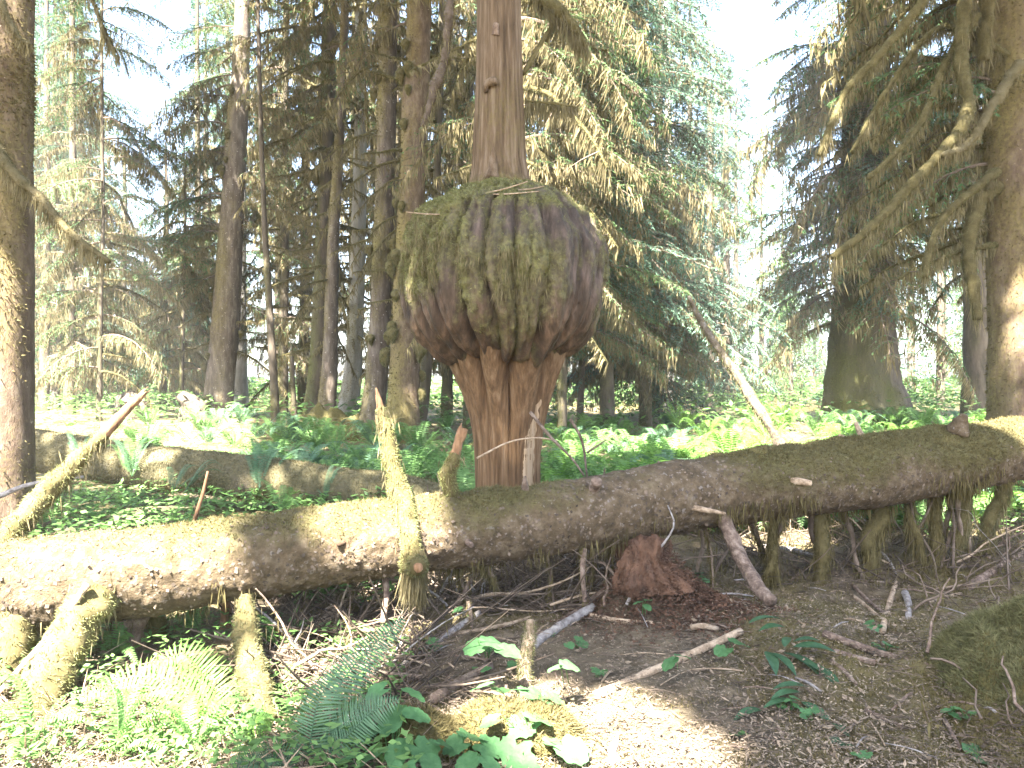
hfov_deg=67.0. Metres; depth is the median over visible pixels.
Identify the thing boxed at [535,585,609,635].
fallen stick
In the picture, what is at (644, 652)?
fallen twig
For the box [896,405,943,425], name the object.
lady fern
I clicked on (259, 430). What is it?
lady fern
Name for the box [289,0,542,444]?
conifer tree
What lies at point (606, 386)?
hemlock tree
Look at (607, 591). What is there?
fallen twig
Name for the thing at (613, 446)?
lady fern
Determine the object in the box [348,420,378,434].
lady fern
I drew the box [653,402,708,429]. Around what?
lady fern
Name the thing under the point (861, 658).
fallen stick
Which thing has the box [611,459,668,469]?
lady fern
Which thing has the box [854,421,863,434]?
fallen twig
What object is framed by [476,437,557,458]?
fallen twig
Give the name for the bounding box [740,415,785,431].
lady fern
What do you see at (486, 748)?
leafy plant
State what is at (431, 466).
lady fern
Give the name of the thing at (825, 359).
conifer
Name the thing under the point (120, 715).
sword fern
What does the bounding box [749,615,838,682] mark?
leafy plant
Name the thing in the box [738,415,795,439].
lady fern
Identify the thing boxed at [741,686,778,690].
fallen twig
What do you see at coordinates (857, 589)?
fallen stick
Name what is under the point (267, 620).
sword fern
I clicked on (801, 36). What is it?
conifer
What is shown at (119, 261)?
conifer
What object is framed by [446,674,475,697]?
fallen stick
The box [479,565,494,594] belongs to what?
fallen twig
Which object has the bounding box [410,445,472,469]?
lady fern
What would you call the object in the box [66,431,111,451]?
sword fern
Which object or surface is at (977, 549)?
fallen twig
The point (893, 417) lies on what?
lady fern
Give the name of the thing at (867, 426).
lady fern
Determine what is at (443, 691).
fallen stick
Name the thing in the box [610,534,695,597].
rotten stump
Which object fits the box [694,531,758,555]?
fallen twig
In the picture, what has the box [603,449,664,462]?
lady fern
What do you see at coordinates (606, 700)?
fallen twig
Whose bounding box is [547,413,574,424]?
lady fern
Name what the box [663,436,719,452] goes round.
lady fern
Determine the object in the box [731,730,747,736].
seedling
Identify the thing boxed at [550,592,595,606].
fallen twig
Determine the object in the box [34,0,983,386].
sky
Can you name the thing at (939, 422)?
lady fern
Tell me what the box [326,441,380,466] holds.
lady fern
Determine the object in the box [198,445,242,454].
lady fern
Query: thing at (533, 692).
leafy plant
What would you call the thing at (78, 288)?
conifer
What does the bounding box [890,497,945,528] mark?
lady fern
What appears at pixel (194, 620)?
sword fern
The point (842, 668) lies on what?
fallen stick
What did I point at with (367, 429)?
lady fern
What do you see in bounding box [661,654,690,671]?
leafy plant
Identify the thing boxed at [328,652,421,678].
fallen twig
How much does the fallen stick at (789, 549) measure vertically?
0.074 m
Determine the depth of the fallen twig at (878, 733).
3.52 m
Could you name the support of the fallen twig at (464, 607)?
on the forest floor
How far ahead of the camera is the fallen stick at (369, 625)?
5.23 m
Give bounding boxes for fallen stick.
[268,603,345,664]
[299,614,393,677]
[322,583,399,613]
[341,602,403,646]
[390,610,481,669]
[428,662,493,704]
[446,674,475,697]
[456,610,546,634]
[534,603,595,648]
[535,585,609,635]
[586,613,652,623]
[592,628,743,699]
[600,735,648,761]
[690,623,718,630]
[763,544,813,556]
[822,630,928,664]
[829,659,857,684]
[830,647,875,665]
[849,529,903,561]
[850,582,888,615]
[851,594,877,616]
[864,708,903,726]
[879,580,897,634]
[901,590,912,618]
[924,592,961,604]
[942,717,961,750]
[966,549,1023,590]
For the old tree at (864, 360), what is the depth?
22.52 m
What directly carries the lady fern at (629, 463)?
on the forest floor
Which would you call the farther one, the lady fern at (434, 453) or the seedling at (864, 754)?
the lady fern at (434, 453)
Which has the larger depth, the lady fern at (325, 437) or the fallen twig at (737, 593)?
the lady fern at (325, 437)
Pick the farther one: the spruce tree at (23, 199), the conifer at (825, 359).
the conifer at (825, 359)
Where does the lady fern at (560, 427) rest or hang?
on the forest floor
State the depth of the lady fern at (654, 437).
13.00 m
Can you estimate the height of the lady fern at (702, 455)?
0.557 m
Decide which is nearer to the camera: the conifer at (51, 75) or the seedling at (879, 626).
the seedling at (879, 626)
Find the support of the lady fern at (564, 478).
on the forest floor
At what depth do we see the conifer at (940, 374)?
38.03 m
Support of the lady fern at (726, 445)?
on the forest floor
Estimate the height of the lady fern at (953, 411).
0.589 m
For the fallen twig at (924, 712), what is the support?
on the forest floor
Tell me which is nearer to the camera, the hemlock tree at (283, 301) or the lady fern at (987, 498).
the lady fern at (987, 498)
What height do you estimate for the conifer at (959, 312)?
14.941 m
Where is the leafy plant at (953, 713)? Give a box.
[940,706,963,719]
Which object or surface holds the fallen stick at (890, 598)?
on the forest floor
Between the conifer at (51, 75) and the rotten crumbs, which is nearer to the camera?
the rotten crumbs
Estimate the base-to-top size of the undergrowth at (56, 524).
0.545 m
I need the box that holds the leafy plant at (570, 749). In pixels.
[479,711,588,767]
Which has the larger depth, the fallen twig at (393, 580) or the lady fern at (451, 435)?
the lady fern at (451, 435)
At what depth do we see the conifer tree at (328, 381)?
19.89 m
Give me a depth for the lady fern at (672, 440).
13.45 m
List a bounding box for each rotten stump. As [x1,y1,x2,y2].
[113,391,151,419]
[175,391,206,419]
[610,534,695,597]
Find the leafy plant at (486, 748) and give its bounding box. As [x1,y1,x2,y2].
[442,727,500,767]
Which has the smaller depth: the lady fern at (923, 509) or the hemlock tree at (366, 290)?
the lady fern at (923, 509)
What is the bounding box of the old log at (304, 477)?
[35,428,442,506]
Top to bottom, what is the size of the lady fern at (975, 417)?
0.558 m
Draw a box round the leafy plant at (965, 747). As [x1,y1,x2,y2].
[962,743,998,767]
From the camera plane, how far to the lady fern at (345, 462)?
11.11 m
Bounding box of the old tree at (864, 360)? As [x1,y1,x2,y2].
[719,0,985,428]
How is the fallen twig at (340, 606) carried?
on the forest floor
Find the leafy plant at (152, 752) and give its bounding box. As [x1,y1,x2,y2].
[130,732,186,766]
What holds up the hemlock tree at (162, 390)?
on the forest floor
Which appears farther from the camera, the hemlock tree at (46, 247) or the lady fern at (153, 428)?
the hemlock tree at (46, 247)
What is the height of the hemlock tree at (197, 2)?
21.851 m
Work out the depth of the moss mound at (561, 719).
3.54 m
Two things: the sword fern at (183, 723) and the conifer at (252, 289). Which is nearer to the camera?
the sword fern at (183, 723)
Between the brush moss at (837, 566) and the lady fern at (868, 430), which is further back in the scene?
the lady fern at (868, 430)
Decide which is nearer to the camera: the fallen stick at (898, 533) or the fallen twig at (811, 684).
the fallen twig at (811, 684)
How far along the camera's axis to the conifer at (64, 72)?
54.81 m
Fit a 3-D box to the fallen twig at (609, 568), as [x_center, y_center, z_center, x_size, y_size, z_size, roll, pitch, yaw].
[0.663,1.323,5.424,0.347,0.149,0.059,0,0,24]
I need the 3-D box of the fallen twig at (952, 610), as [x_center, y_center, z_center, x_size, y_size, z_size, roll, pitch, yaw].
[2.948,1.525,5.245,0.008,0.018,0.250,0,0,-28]
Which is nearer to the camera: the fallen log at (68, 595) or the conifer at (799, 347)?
the fallen log at (68, 595)
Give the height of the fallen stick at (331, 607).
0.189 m
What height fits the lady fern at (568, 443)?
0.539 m
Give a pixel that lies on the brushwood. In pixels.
(361, 617)
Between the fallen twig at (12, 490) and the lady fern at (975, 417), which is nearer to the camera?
the fallen twig at (12, 490)
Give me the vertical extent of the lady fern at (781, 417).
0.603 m
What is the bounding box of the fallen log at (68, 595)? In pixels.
[0,295,1023,726]
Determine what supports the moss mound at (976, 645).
on the forest floor
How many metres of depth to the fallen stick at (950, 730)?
3.56 m
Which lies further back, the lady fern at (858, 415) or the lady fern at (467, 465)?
the lady fern at (858, 415)
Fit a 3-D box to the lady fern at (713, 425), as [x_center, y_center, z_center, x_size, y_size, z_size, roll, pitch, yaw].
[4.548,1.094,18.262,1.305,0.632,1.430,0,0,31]
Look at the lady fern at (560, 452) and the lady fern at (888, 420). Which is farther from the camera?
the lady fern at (888, 420)
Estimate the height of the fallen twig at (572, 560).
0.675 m
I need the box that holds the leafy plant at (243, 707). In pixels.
[233,705,264,733]
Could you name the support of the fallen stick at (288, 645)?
on the forest floor
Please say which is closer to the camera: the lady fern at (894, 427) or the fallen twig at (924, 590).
the fallen twig at (924, 590)
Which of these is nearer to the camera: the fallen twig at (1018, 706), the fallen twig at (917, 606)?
the fallen twig at (1018, 706)
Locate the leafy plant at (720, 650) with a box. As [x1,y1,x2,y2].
[713,637,749,656]
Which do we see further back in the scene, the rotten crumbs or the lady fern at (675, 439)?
the lady fern at (675, 439)
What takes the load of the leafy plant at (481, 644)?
on the forest floor
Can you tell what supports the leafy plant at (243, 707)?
on the forest floor
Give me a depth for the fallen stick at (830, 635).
4.41 m
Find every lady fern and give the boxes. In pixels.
[113,420,181,443]
[115,419,187,440]
[118,419,183,442]
[130,405,171,425]
[165,437,186,448]
[178,405,211,419]
[181,413,227,434]
[181,413,228,433]
[184,404,247,429]
[184,425,231,444]
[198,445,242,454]
[210,426,255,445]
[225,437,302,454]
[226,402,270,423]
[232,439,319,460]
[238,441,271,454]
[241,421,273,437]
[247,414,303,441]
[256,415,319,445]
[263,440,351,463]
[274,412,323,425]
[288,425,341,447]
[289,415,343,441]
[292,446,344,465]
[301,419,366,452]
[303,444,342,462]
[304,453,326,463]
[309,442,367,464]
[309,445,367,464]
[312,457,366,469]
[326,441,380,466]
[329,441,404,463]
[335,458,406,468]
[340,418,405,443]
[342,447,380,469]
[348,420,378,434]
[349,429,411,448]
[356,458,438,475]
[360,443,421,459]
[367,446,445,473]
[368,425,419,444]
[392,421,454,448]
[402,457,436,476]
[404,451,472,480]
[405,438,453,456]
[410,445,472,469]
[422,454,474,490]
[428,410,466,432]
[429,442,473,471]
[435,467,474,491]
[438,427,472,447]
[540,445,629,473]
[540,450,600,473]
[540,455,607,481]
[540,456,610,480]
[540,457,594,477]
[541,440,595,458]
[541,475,583,480]
[542,429,584,449]
[543,448,617,467]
[544,424,616,444]
[545,416,595,434]
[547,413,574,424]
[547,439,612,456]
[547,474,590,480]
[557,428,621,459]
[560,460,648,479]
[566,436,596,451]
[569,460,626,478]
[570,412,614,431]
[575,424,634,452]
[583,456,663,473]
[586,438,642,459]
[589,462,634,473]
[590,407,632,423]
[594,453,669,466]
[595,420,644,436]
[600,429,671,460]
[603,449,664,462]
[605,452,637,464]
[611,433,693,457]
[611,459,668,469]
[622,441,715,460]
[626,441,704,456]
[628,449,676,466]
[629,422,678,442]
[631,433,709,458]
[633,425,700,442]
[639,428,688,450]
[647,429,723,455]
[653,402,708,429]
[653,412,682,424]
[660,455,674,459]
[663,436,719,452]
[672,446,708,458]
[678,417,728,439]
[698,428,769,452]
[702,429,752,446]
[706,411,753,434]
[719,424,752,444]
[721,398,768,421]
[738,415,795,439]
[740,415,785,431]
[740,429,791,444]
[741,406,777,423]
[762,402,804,421]
[767,409,801,428]
[785,435,849,443]
[787,516,806,530]
[790,410,843,435]
[797,511,861,531]
[812,421,876,435]
[813,424,852,434]
[820,406,870,424]
[822,411,860,429]
[831,409,885,423]
[833,414,883,432]
[834,428,875,435]
[851,420,911,433]
[860,409,915,424]
[864,501,944,519]
[869,412,901,427]
[875,406,917,425]
[876,417,933,429]
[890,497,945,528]
[893,498,1009,531]
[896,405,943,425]
[913,420,942,425]
[924,414,978,422]
[925,416,972,423]
[941,407,981,419]
[943,487,1023,522]
[948,414,985,421]
[964,411,985,419]
[966,410,985,420]
[971,486,1023,522]
[980,480,1023,500]
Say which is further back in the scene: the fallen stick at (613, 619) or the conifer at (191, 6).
the conifer at (191, 6)
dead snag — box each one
[287,356,297,418]
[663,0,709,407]
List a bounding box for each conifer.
[34,0,68,358]
[34,0,114,407]
[34,5,96,395]
[34,54,51,397]
[35,0,156,407]
[35,1,113,392]
[35,20,112,402]
[35,123,137,398]
[35,127,107,385]
[90,180,153,403]
[141,305,201,404]
[159,0,267,398]
[171,0,288,393]
[246,196,258,382]
[247,87,312,391]
[571,23,679,402]
[624,8,696,401]
[649,0,749,401]
[664,233,743,398]
[682,55,757,398]
[682,156,730,394]
[694,65,778,403]
[704,56,765,399]
[732,151,805,388]
[755,299,814,402]
[758,274,825,397]
[758,293,826,407]
[758,338,795,397]
[759,149,818,395]
[782,0,961,408]
[795,291,830,390]
[800,330,826,394]
[897,16,962,401]
[897,211,962,407]
[906,209,962,398]
[922,284,962,398]
[923,296,962,396]
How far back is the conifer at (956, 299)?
59.35 m
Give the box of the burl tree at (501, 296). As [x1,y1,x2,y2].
[396,0,609,566]
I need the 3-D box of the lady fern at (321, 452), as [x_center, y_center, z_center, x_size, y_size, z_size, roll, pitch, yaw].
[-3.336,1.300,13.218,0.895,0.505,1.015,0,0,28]
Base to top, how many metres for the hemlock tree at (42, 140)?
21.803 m
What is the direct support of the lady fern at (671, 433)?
on the forest floor
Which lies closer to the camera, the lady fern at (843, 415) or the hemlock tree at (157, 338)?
the lady fern at (843, 415)
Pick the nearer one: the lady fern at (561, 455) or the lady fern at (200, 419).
the lady fern at (561, 455)
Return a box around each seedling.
[425,637,442,650]
[452,606,468,617]
[472,666,491,673]
[485,646,494,656]
[506,660,516,669]
[563,636,588,648]
[590,667,607,677]
[693,572,709,582]
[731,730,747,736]
[776,698,791,711]
[789,695,803,709]
[799,706,819,720]
[850,750,872,759]
[863,619,885,633]
[873,641,898,650]
[953,706,976,718]
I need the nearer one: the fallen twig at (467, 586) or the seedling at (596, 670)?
the seedling at (596, 670)
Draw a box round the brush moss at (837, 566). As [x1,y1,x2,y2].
[427,510,1023,605]
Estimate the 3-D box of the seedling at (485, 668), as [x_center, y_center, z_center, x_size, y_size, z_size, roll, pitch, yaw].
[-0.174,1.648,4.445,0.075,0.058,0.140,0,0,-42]
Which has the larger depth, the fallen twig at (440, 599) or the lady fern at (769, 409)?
the lady fern at (769, 409)
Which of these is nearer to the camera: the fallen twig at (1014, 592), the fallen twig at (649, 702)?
the fallen twig at (649, 702)
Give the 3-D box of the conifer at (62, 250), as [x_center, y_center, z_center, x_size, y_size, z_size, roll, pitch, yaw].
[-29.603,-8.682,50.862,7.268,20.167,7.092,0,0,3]
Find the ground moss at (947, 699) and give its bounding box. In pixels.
[0,527,1023,767]
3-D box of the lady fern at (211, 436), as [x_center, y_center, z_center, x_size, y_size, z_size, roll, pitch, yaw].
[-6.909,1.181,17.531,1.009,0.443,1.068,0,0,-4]
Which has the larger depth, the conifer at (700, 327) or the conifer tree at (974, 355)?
the conifer at (700, 327)
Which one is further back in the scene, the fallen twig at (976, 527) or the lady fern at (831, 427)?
the lady fern at (831, 427)
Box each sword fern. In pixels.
[0,671,101,762]
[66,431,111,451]
[79,638,274,755]
[84,675,192,760]
[95,621,137,663]
[107,436,163,475]
[123,682,266,763]
[166,464,196,491]
[166,606,207,630]
[185,460,221,490]
[225,614,308,642]
[231,617,404,767]
[239,436,307,488]
[246,480,301,509]
[292,587,329,605]
[317,465,346,499]
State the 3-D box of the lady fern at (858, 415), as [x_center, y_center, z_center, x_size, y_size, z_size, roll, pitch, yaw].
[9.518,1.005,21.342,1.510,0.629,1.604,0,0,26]
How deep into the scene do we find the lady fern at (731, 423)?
19.26 m
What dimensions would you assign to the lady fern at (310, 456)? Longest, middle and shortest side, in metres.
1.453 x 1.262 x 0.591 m
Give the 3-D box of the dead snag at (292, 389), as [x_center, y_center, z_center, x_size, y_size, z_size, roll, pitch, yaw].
[-5.538,-8.043,18.885,0.966,18.998,3.336,0,0,3]
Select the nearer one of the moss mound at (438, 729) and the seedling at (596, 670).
the moss mound at (438, 729)
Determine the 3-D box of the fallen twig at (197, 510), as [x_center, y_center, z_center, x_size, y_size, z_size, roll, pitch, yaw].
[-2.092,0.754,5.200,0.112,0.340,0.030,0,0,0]
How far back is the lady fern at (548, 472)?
9.70 m
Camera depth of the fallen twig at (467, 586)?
5.33 m
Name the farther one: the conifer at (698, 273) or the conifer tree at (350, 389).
the conifer at (698, 273)
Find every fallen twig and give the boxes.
[0,475,83,498]
[192,471,208,520]
[254,606,301,653]
[255,588,319,679]
[283,637,367,678]
[290,618,304,656]
[290,628,429,666]
[298,588,316,626]
[326,584,348,647]
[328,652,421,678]
[334,605,374,680]
[335,588,366,602]
[339,582,447,624]
[346,585,357,639]
[369,606,473,677]
[374,578,434,600]
[393,613,414,659]
[394,621,430,638]
[406,212,439,214]
[427,585,447,608]
[436,473,441,491]
[437,569,459,594]
[443,655,487,661]
[454,606,575,611]
[458,566,476,605]
[462,564,595,602]
[463,690,510,696]
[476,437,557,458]
[476,606,549,612]
[478,597,509,606]
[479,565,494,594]
[485,181,527,193]
[493,191,538,194]
[511,553,570,591]
[518,186,543,190]
[529,411,584,475]
[531,555,556,597]
[532,558,611,581]
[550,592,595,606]
[553,552,578,583]
[553,560,579,598]
[558,560,614,600]
[569,418,587,476]
[584,696,622,705]
[586,560,614,574]
[587,440,605,453]
[593,735,608,749]
[600,557,611,608]
[601,670,611,682]
[611,732,637,736]
[620,652,665,654]
[625,505,674,611]
[629,759,675,762]
[643,693,654,714]
[678,553,727,564]
[689,668,743,671]
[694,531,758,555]
[710,745,748,748]
[711,623,727,628]
[722,593,753,596]
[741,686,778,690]
[746,661,760,673]
[768,674,798,682]
[795,677,821,692]
[807,517,889,563]
[825,734,838,761]
[838,721,862,734]
[843,618,863,622]
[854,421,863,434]
[859,515,896,573]
[869,720,885,745]
[884,742,937,758]
[891,690,915,710]
[896,588,938,594]
[900,545,940,572]
[902,565,948,598]
[906,568,934,608]
[906,671,944,740]
[913,564,963,609]
[925,578,949,654]
[930,657,959,669]
[939,606,964,613]
[945,701,978,705]
[953,508,1014,569]
[956,525,1023,562]
[962,677,982,719]
[988,490,1009,552]
[988,578,999,603]
[997,531,1023,548]
[998,520,1010,562]
[999,579,1019,600]
[1001,656,1023,714]
[1002,682,1021,728]
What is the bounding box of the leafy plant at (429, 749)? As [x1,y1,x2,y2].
[331,682,453,767]
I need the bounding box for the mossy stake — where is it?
[515,619,538,685]
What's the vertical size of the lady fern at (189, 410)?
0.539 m
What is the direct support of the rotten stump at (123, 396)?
on the forest floor
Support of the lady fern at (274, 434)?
on the forest floor
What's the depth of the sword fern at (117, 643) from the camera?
4.53 m
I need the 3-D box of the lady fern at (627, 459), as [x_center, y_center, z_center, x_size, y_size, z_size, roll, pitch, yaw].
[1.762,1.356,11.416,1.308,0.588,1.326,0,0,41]
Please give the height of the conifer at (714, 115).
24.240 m
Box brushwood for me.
[131,496,1023,714]
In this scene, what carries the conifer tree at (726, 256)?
on the forest floor
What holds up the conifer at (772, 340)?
on the forest floor
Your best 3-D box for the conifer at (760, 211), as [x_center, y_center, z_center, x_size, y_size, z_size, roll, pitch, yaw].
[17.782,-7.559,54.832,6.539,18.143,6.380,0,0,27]
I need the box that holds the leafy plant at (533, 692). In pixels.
[470,681,564,704]
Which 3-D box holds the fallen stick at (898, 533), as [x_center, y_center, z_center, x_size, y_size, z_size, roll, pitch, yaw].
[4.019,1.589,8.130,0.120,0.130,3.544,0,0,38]
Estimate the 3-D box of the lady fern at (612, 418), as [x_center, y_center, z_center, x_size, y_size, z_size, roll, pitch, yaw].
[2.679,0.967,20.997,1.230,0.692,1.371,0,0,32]
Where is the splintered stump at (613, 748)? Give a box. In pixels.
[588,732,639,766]
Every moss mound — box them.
[264,402,368,444]
[362,699,469,764]
[452,690,588,761]
[917,593,1023,711]
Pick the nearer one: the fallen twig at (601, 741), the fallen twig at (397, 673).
the fallen twig at (601, 741)
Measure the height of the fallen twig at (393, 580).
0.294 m
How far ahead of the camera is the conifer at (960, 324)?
60.63 m
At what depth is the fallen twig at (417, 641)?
4.55 m
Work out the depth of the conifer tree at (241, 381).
30.93 m
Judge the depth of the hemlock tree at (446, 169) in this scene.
21.04 m
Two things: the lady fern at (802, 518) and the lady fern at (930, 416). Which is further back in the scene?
the lady fern at (930, 416)
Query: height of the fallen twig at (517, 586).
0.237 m
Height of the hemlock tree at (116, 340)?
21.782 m
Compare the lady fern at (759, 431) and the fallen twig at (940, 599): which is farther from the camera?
the lady fern at (759, 431)
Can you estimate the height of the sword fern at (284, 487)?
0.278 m
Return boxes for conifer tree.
[161,0,313,410]
[204,0,320,423]
[233,0,402,414]
[257,0,402,409]
[284,0,434,415]
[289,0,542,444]
[315,0,476,439]
[358,0,537,431]
[651,102,785,407]
[675,100,788,406]
[893,1,987,415]
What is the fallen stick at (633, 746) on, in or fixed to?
on the forest floor
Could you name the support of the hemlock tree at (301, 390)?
on the forest floor
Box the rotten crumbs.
[499,547,844,657]
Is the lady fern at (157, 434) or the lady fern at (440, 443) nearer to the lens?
the lady fern at (440, 443)
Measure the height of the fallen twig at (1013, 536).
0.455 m
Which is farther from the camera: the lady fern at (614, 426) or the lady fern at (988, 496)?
the lady fern at (614, 426)
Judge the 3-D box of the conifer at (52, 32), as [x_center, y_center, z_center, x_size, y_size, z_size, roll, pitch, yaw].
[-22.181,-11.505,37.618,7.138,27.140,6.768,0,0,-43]
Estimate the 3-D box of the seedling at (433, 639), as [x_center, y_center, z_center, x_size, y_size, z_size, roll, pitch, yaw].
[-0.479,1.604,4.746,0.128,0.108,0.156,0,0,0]
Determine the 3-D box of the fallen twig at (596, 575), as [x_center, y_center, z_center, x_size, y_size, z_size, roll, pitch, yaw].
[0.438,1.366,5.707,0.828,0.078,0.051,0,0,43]
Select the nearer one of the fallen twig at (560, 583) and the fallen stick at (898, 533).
the fallen twig at (560, 583)
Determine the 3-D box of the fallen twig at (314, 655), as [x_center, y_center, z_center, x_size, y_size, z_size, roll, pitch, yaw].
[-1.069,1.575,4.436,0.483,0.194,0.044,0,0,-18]
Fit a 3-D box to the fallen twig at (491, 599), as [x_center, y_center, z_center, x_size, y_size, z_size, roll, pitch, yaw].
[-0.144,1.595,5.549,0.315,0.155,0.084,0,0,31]
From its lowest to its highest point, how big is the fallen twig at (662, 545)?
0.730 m
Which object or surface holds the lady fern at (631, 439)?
on the forest floor
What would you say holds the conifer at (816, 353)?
on the forest floor
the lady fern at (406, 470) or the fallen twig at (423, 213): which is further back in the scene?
the lady fern at (406, 470)
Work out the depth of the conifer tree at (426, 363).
18.43 m
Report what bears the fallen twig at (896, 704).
on the forest floor
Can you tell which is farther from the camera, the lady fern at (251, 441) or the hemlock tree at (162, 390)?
the hemlock tree at (162, 390)
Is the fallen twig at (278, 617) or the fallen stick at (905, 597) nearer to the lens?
the fallen twig at (278, 617)
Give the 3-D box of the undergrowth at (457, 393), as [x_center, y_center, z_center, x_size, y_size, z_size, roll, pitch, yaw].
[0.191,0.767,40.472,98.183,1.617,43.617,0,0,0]
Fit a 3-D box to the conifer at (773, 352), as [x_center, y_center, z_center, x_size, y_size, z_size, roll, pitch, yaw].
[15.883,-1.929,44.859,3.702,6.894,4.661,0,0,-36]
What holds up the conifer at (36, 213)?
on the forest floor
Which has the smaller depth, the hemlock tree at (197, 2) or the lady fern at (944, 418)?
the lady fern at (944, 418)
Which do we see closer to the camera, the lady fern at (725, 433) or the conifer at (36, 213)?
the lady fern at (725, 433)
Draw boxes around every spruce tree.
[0,0,126,537]
[123,0,318,417]
[807,0,1023,509]
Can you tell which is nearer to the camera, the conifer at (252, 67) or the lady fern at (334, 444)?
the lady fern at (334, 444)
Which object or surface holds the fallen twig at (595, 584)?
on the forest floor
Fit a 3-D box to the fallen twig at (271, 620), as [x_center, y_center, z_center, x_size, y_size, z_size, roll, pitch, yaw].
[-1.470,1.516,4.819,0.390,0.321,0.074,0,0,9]
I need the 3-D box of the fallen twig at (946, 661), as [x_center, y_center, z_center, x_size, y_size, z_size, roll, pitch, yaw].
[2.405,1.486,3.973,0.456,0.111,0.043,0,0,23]
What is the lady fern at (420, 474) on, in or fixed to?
on the forest floor
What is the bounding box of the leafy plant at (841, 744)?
[826,723,852,745]
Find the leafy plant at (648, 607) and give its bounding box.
[633,599,651,615]
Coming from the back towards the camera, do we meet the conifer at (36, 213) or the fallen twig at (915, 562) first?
the conifer at (36, 213)
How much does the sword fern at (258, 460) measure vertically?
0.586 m
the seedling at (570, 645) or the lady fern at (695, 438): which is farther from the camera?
the lady fern at (695, 438)
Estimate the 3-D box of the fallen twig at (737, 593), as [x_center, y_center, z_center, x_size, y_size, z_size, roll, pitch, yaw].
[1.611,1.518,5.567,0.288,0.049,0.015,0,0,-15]
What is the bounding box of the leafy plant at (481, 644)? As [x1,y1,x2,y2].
[463,636,519,658]
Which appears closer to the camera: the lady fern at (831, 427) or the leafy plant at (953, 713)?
the leafy plant at (953, 713)
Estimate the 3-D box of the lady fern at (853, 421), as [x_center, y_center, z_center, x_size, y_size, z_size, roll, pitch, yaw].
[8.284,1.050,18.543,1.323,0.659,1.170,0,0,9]
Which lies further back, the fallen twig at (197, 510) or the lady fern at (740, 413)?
the lady fern at (740, 413)
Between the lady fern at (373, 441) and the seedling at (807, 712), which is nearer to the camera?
the seedling at (807, 712)
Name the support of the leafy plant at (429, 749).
on the forest floor
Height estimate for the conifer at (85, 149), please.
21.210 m
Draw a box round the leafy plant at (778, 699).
[733,681,830,720]
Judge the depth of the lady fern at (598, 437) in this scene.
14.29 m
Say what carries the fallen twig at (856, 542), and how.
on the fallen twig at (889, 560)
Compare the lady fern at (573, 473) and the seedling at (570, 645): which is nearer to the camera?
the seedling at (570, 645)
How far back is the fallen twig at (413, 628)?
4.90 m
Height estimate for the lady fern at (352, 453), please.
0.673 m
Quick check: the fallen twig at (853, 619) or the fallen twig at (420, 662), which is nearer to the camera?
the fallen twig at (420, 662)
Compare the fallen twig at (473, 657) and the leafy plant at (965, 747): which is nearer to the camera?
the leafy plant at (965, 747)
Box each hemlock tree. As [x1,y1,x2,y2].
[34,0,117,410]
[34,0,150,414]
[34,0,211,420]
[76,144,155,394]
[94,142,209,411]
[121,123,261,407]
[135,0,260,402]
[206,2,352,417]
[247,0,367,413]
[288,2,432,392]
[314,1,463,389]
[364,8,476,418]
[369,0,552,429]
[385,0,673,374]
[431,0,720,435]
[522,0,735,432]
[522,6,673,428]
[547,1,792,426]
[555,0,760,416]
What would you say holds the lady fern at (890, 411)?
on the forest floor
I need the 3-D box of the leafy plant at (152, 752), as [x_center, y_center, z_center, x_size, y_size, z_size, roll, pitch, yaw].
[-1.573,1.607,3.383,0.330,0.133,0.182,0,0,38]
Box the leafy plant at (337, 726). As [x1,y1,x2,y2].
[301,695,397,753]
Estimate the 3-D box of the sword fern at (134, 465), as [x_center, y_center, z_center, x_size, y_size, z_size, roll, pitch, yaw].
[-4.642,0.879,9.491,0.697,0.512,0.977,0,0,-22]
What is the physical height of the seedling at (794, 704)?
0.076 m
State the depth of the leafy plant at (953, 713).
3.74 m
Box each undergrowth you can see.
[0,606,422,767]
[24,488,398,607]
[35,371,960,405]
[35,388,982,434]
[36,397,1023,535]
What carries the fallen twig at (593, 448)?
on the fallen twig at (579, 435)
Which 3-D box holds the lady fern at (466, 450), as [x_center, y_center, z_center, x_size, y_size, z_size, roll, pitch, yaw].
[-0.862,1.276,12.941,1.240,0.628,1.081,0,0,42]
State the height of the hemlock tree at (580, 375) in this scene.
14.798 m
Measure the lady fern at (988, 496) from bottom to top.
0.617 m
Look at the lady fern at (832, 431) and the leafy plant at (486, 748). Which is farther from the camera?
the lady fern at (832, 431)
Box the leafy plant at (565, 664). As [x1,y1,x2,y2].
[548,659,579,684]
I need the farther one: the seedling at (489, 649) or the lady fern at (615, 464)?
the lady fern at (615, 464)
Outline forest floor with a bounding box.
[0,387,1023,767]
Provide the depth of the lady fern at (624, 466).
9.93 m
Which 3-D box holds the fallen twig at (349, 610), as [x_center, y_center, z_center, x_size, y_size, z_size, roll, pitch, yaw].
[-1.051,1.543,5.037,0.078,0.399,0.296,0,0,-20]
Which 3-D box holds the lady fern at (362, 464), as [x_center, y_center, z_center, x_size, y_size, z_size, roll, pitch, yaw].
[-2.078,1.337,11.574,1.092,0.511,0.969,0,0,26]
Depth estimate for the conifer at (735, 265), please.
45.90 m

